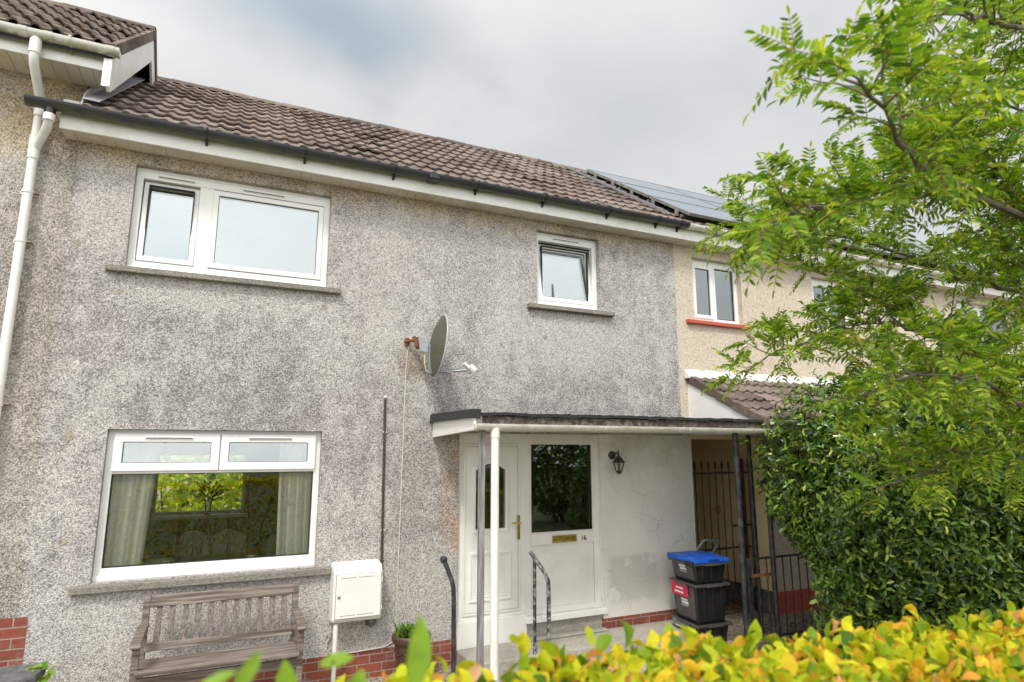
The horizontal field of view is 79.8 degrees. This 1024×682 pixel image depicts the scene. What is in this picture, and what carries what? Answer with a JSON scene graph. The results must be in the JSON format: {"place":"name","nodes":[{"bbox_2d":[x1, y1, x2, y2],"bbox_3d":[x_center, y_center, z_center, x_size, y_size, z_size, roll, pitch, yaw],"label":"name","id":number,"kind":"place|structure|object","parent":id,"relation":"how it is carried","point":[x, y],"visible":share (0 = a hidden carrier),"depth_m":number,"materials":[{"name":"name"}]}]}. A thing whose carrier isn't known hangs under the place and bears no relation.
{"place":"outdoors","nodes":[
{"label":"outdoors","id":0,"kind":"place"},
{"bbox_2d":[0,663,45,681],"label":"stone slab","id":1,"kind":"structure","parent":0,"point":[17,673],"depth_m":4.39,"materials":[{"name":"grey stone"}]},
{"bbox_2d":[25,661,55,681],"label":"weed","id":2,"kind":"object","parent":1,"relation":"on","point":[47,676],"visible":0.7,"depth_m":4.47,"materials":[{"name":"green plant"}]},
{"bbox_2d":[392,619,415,638],"bbox_3d":[-0.962,2.747,5.812,0.351,0.188,0.356,5,-11,-24],"label":"potted plant","id":3,"kind":"object","parent":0,"point":[404,631],"visible":0.48,"depth_m":5.75,"materials":[{"name":"green plant"}]},
{"bbox_2d":[158,474,882,681],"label":"ground","id":4,"kind":"structure","parent":0,"point":[734,615],"depth_m":7.62,"materials":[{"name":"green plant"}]},
{"bbox_2d":[0,0,157,666],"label":"terraced house","id":5,"kind":"structure","parent":4,"relation":"on","point":[83,50],"depth_m":5.26,"materials":[{"name":"beige concrete"}]},
{"bbox_2d":[0,35,55,417],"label":"downpipe","id":6,"kind":"object","parent":5,"relation":"attached to","point":[42,124],"visible":0.94,"depth_m":5.15,"materials":[{"name":"white plastic"}]},
{"bbox_2d":[155,455,244,511],"bbox_3d":[-8.352,2.901,15.191,5.162,3.932,2.488,5,-11,-24],"label":"garden shrub","id":7,"kind":"object","parent":4,"relation":"on","point":[181,496],"visible":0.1,"depth_m":14.60,"materials":[{"name":"green plant"}]},
{"bbox_2d":[129,582,306,681],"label":"garden bench","id":8,"kind":"object","parent":4,"relation":"on","point":[142,667],"visible":1,"depth_m":4.98,"materials":[{"name":"brown wood"}]},
{"bbox_2d":[17,73,695,681],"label":"terraced house","id":9,"kind":"structure","parent":4,"relation":"on","point":[255,281],"depth_m":6.37,"materials":[{"name":"grey concrete"}]},
{"bbox_2d":[104,443,161,566],"bbox_3d":[-3.458,1.760,5.379,0.534,2.000,0.079,5,-11,-24],"label":"curtain","id":10,"kind":"object","parent":9,"relation":"hanging from","point":[130,508],"visible":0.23,"depth_m":5.45,"materials":[{"name":"beige fabric"}]},
{"bbox_2d":[171,531,210,557],"bbox_3d":[-3.629,2.636,6.873,0.400,0.930,0.405,5,-11,-24],"label":"dining chair","id":11,"kind":"object","parent":9,"relation":"in","point":[192,543],"visible":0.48,"depth_m":7.08,"materials":[{"name":"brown wood"}]},
{"bbox_2d":[151,452,247,515],"bbox_3d":[-4.460,2.035,8.790,1.170,0.855,0.060,5,-11,-24],"label":"rear window","id":12,"kind":"structure","parent":9,"relation":"in","point":[153,512],"depth_m":8.74,"materials":[{"name":"white plastic"}]},
{"bbox_2d":[68,429,331,595],"bbox_3d":[-2.686,1.487,5.575,2.070,1.343,0.210,5,-11,-24],"label":"window","id":13,"kind":"structure","parent":9,"relation":"in","point":[220,440],"depth_m":5.52,"materials":[{"name":"white plastic"}]},
{"bbox_2d":[142,552,266,563],"bbox_3d":[-3.238,2.684,6.453,1.350,0.695,0.800,5,-11,-24],"label":"dining table","id":14,"kind":"object","parent":9,"relation":"in","point":[192,558],"visible":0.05,"depth_m":6.73,"materials":[{"name":"brown wood"}]},
{"bbox_2d":[189,474,229,514],"bbox_3d":[-4.308,2.167,8.681,0.557,0.556,0.456,10,-14,-43],"label":"vase with branches","id":15,"kind":"object","parent":9,"relation":"on","point":[203,487],"visible":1,"depth_m":8.64,"materials":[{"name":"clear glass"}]},
{"bbox_2d":[105,167,340,294],"bbox_3d":[-2.721,-1.053,6.026,2.040,1.065,0.256,5,-11,-24],"label":"window","id":16,"kind":"structure","parent":9,"relation":"in","point":[207,193],"depth_m":5.94,"materials":[{"name":"white plastic"}]},
{"bbox_2d":[210,529,246,554],"bbox_3d":[-3.284,2.664,7.030,0.400,0.930,0.405,5,-11,-24],"label":"dining chair","id":17,"kind":"object","parent":9,"relation":"in","point":[229,541],"visible":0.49,"depth_m":7.24,"materials":[{"name":"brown wood"}]},
{"bbox_2d":[266,535,276,555],"bbox_3d":[-2.745,2.587,6.591,0.405,0.930,0.400,10,-14,-44],"label":"dining chair","id":18,"kind":"object","parent":9,"relation":"on","point":[271,546],"visible":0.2,"depth_m":6.81,"materials":[{"name":"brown wood"}]},
{"bbox_2d":[276,443,311,554],"bbox_3d":[-2.065,1.872,6.013,0.503,2.000,0.080,5,-11,-24],"label":"curtain","id":19,"kind":"object","parent":9,"relation":"hanging from","point":[294,490],"visible":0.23,"depth_m":6.02,"materials":[{"name":"beige fabric"}]},
{"bbox_2d":[328,559,382,681],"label":"meter box","id":20,"kind":"object","parent":9,"relation":"attached to","point":[356,590],"visible":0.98,"depth_m":5.72,"materials":[{"name":"plastic"}]},
{"bbox_2d":[335,572,381,619],"bbox_3d":[-1.433,2.377,5.720,0.415,0.385,0.022,5,-11,-24],"label":"door","id":21,"kind":"structure","parent":20,"relation":"in","point":[361,595],"depth_m":5.71,"materials":[{"name":"white plastic"}]},
{"bbox_2d":[324,631,392,653],"bbox_3d":[-1.443,2.853,5.846,0.690,0.221,0.034,5,-11,-24],"label":"phone cable","id":22,"kind":"object","parent":9,"relation":"attached to","point":[353,651],"visible":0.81,"depth_m":5.81,"materials":[{"name":"plastic"}]},
{"bbox_2d":[380,396,386,567],"bbox_3d":[-1.296,1.398,6.180,0.060,1.693,0.034,5,-11,-24],"label":"conduit","id":23,"kind":"object","parent":9,"relation":"attached to","point":[383,486],"visible":0.94,"depth_m":6.17,"materials":[{"name":"black plastic"}]},
{"bbox_2d":[395,343,409,630],"bbox_3d":[-1.023,1.412,6.204,0.264,2.934,0.041,-6,-12,31],"label":"aerial cable","id":24,"kind":"object","parent":9,"relation":"attached to","point":[401,485],"visible":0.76,"depth_m":6.25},
{"bbox_2d":[404,314,476,377],"bbox_3d":[-0.743,0.077,6.422,0.689,0.665,0.471,-9,-13,42],"label":"satellite dish","id":25,"kind":"object","parent":9,"relation":"attached to","point":[435,349],"visible":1,"depth_m":6.21,"materials":[{"name":"metal"}]},
{"bbox_2d":[461,444,520,616],"bbox_3d":[-0.212,2.014,6.628,0.670,1.765,0.139,5,-11,-24],"label":"door","id":26,"kind":"structure","parent":9,"relation":"in","point":[509,454],"depth_m":6.62,"materials":[{"name":"plastic"}]},
{"bbox_2d":[527,232,614,317],"bbox_3d":[0.685,-0.808,7.601,1.190,1.009,0.302,5,-11,-24],"label":"window","id":27,"kind":"structure","parent":9,"relation":"in","point":[588,307],"depth_m":7.62,"materials":[{"name":"white plastic"}]},
{"bbox_2d":[429,409,780,681],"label":"door canopy","id":28,"kind":"object","parent":9,"relation":"attached to","point":[466,420],"visible":0.96,"depth_m":5.70,"materials":[{"name":"plastic"}]},
{"bbox_2d":[608,450,624,473],"bbox_3d":[1.250,1.437,7.270,0.164,0.285,0.201,5,-11,-24],"label":"wall lantern","id":29,"kind":"object","parent":9,"relation":"attached to","point":[618,459],"depth_m":7.22,"materials":[{"name":"black paint"}]},
{"bbox_2d":[392,630,430,675],"bbox_3d":[-0.952,2.983,5.773,0.370,0.430,0.370,5,-11,-24],"label":"plant pot","id":30,"kind":"object","parent":4,"relation":"on","point":[401,648],"visible":0.36,"depth_m":5.65,"materials":[{"name":"ceramic"}]},
{"bbox_2d":[440,556,455,673],"bbox_3d":[-0.610,2.627,5.785,0.177,1.135,0.072,-4,-11,23],"label":"handrail","id":31,"kind":"object","parent":4,"relation":"on","point":[443,559],"visible":1,"depth_m":5.76,"materials":[{"name":"black metal"}]},
{"bbox_2d":[456,619,758,681],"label":"doorstep paving","id":32,"kind":"structure","parent":4,"relation":"on","point":[577,642],"depth_m":6.44,"materials":[{"name":"concrete"}]},
{"bbox_2d":[529,551,550,654],"bbox_3d":[0.280,2.692,6.170,0.237,1.100,0.048,-4,-11,24],"label":"handrail","id":33,"kind":"object","parent":32,"relation":"on","point":[536,561],"visible":0.85,"depth_m":6.16,"materials":[{"name":"black metal"}]},
{"bbox_2d":[671,614,731,640],"bbox_3d":[2.142,3.275,6.941,0.495,0.240,0.520,4,-11,-20],"label":"recycling box","id":34,"kind":"object","parent":32,"relation":"on","point":[719,629],"visible":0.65,"depth_m":6.79,"materials":[{"name":"black plastic"}]},
{"bbox_2d":[669,577,729,623],"bbox_3d":[2.142,2.950,6.998,0.495,0.415,0.520,4,-11,-20],"label":"recycling box","id":35,"kind":"object","parent":34,"relation":"on","point":[702,603],"visible":0.97,"depth_m":6.84,"materials":[{"name":"black plastic"}]},
{"bbox_2d":[667,550,729,583],"bbox_3d":[2.144,2.605,7.062,0.506,0.281,0.534,4,-11,-20],"label":"recycling box","id":36,"kind":"object","parent":35,"relation":"on","point":[698,567],"visible":1,"depth_m":6.91,"materials":[{"name":"black plastic"}]},
{"bbox_2d":[746,553,863,647],"bbox_3d":[3.457,2.921,7.024,1.908,0.945,0.062,5,-11,-24],"label":"garden railing","id":37,"kind":"object","parent":32,"relation":"on","point":[750,575],"visible":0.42,"depth_m":6.79,"materials":[{"name":"black metal"}]},
{"bbox_2d":[203,601,1023,681],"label":"front hedge","id":38,"kind":"object","parent":4,"relation":"on","point":[981,647],"visible":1,"depth_m":1.61,"materials":[{"name":"yellow plant"}]},
{"bbox_2d":[696,539,719,552],"bbox_3d":[2.378,2.965,7.505,0.356,1.066,0.205,5,-11,-24],"label":"box trolley","id":39,"kind":"object","parent":4,"relation":"on","point":[710,540],"visible":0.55,"depth_m":7.54,"materials":[{"name":"metal"}]},
{"bbox_2d":[564,165,1023,637],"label":"terraced house","id":40,"kind":"structure","parent":4,"relation":"on","point":[714,310],"depth_m":8.55,"materials":[{"name":"beige paint"}]},
{"bbox_2d":[586,169,693,197],"bbox_3d":[2.214,-2.701,10.564,1.640,0.598,0.848,5,-11,-24],"label":"solar panel","id":41,"kind":"object","parent":40,"relation":"attached to","point":[610,177],"visible":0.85,"depth_m":10.52,"materials":[{"name":"grey glass"}]},
{"bbox_2d":[615,181,727,211],"bbox_3d":[2.567,-2.267,9.711,1.640,0.598,0.848,5,-11,-24],"label":"solar panel","id":42,"kind":"object","parent":40,"relation":"attached to","point":[645,192],"visible":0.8,"depth_m":9.65,"materials":[{"name":"grey glass"}]},
{"bbox_2d":[666,186,755,210],"bbox_3d":[3.721,-2.580,11.250,1.640,0.598,0.848,5,-11,-24],"label":"solar panel","id":43,"kind":"object","parent":40,"relation":"attached to","point":[706,197],"visible":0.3,"depth_m":11.23,"materials":[{"name":"grey glass"}]},
{"bbox_2d":[649,196,778,231],"bbox_3d":[2.921,-1.833,8.859,1.640,0.598,0.848,5,-11,-24],"label":"solar panel","id":44,"kind":"object","parent":40,"relation":"attached to","point":[702,212],"visible":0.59,"depth_m":8.67,"materials":[{"name":"grey glass"}]},
{"bbox_2d":[686,259,753,329],"bbox_3d":[2.810,-0.646,8.590,1.150,0.945,0.312,5,-11,-24],"label":"window","id":45,"kind":"structure","parent":40,"relation":"in","point":[715,299],"depth_m":8.58,"materials":[{"name":"white plastic"}]},
{"bbox_2d":[693,458,757,611],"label":"iron gate","id":46,"kind":"structure","parent":40,"relation":"attached to","point":[745,523],"depth_m":8.23,"materials":[{"name":"black metal"}]},
{"bbox_2d":[699,199,756,216],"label":"solar panel","id":47,"kind":"object","parent":40,"relation":"attached to","point":[716,204],"visible":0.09,"depth_m":10.41,"materials":[{"name":"grey glass"}]},
{"bbox_2d":[747,216,856,247],"bbox_3d":[4.428,-1.712,9.545,1.640,0.598,0.848,5,-11,-24],"label":"solar panel","id":48,"kind":"object","parent":40,"relation":"attached to","point":[838,240],"visible":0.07,"depth_m":9.36,"materials":[{"name":"grey glass"}]},
{"bbox_2d":[811,279,863,340],"bbox_3d":[4.916,-0.477,9.549,1.150,0.945,0.312,5,-11,-24],"label":"window","id":49,"kind":"structure","parent":40,"relation":"in","point":[814,282],"depth_m":9.54,"materials":[{"name":"white plastic"}]},
{"bbox_2d":[825,233,912,259],"bbox_3d":[5.934,-1.591,10.231,1.640,0.598,0.848,5,-11,-24],"label":"solar panel","id":50,"kind":"object","parent":40,"relation":"attached to","point":[888,253],"visible":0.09,"depth_m":9.85,"materials":[{"name":"grey glass"}]},
{"bbox_2d":[854,228,924,247],"bbox_3d":[8.241,-2.217,13.309,1.640,0.598,0.848,5,-11,-24],"label":"solar panel","id":51,"kind":"object","parent":40,"relation":"attached to","point":[901,239],"visible":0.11,"depth_m":13.37,"materials":[{"name":"grey glass"}]},
{"bbox_2d":[890,246,983,273],"bbox_3d":[7.441,-1.470,10.918,1.640,0.598,0.848,5,-11,-24],"label":"solar panel","id":52,"kind":"object","parent":40,"relation":"attached to","point":[937,260],"visible":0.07,"depth_m":10.83,"materials":[{"name":"grey glass"}]},
{"bbox_2d":[909,246,970,262],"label":"solar panel","id":53,"kind":"object","parent":40,"relation":"attached to","point":[927,249],"visible":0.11,"depth_m":12.58,"materials":[{"name":"grey glass"}]},
{"bbox_2d":[957,302,1013,354],"bbox_3d":[8.628,-0.179,11.240,2.030,0.945,0.312,5,-11,-24],"label":"window","id":54,"kind":"structure","parent":40,"relation":"in","point":[979,311],"depth_m":11.34,"materials":[{"name":"white plastic"}]},
{"bbox_2d":[953,260,1022,281],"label":"solar panel","id":55,"kind":"object","parent":40,"relation":"attached to","point":[995,274],"depth_m":11.34,"materials":[{"name":"grey glass"}]},
{"bbox_2d":[687,0,1023,533],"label":"rowan tree","id":56,"kind":"object","parent":4,"relation":"on","point":[932,153],"visible":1,"depth_m":3.06,"materials":[{"name":"green plant"}]},
{"bbox_2d":[739,346,1023,678],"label":"evergreen bush","id":57,"kind":"object","parent":4,"relation":"on","point":[847,554],"visible":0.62,"depth_m":5.59,"materials":[{"name":"green plant"}]},
{"bbox_2d":[52,0,1023,461],"label":"sky","id":58,"kind":"structure","parent":0,"point":[661,92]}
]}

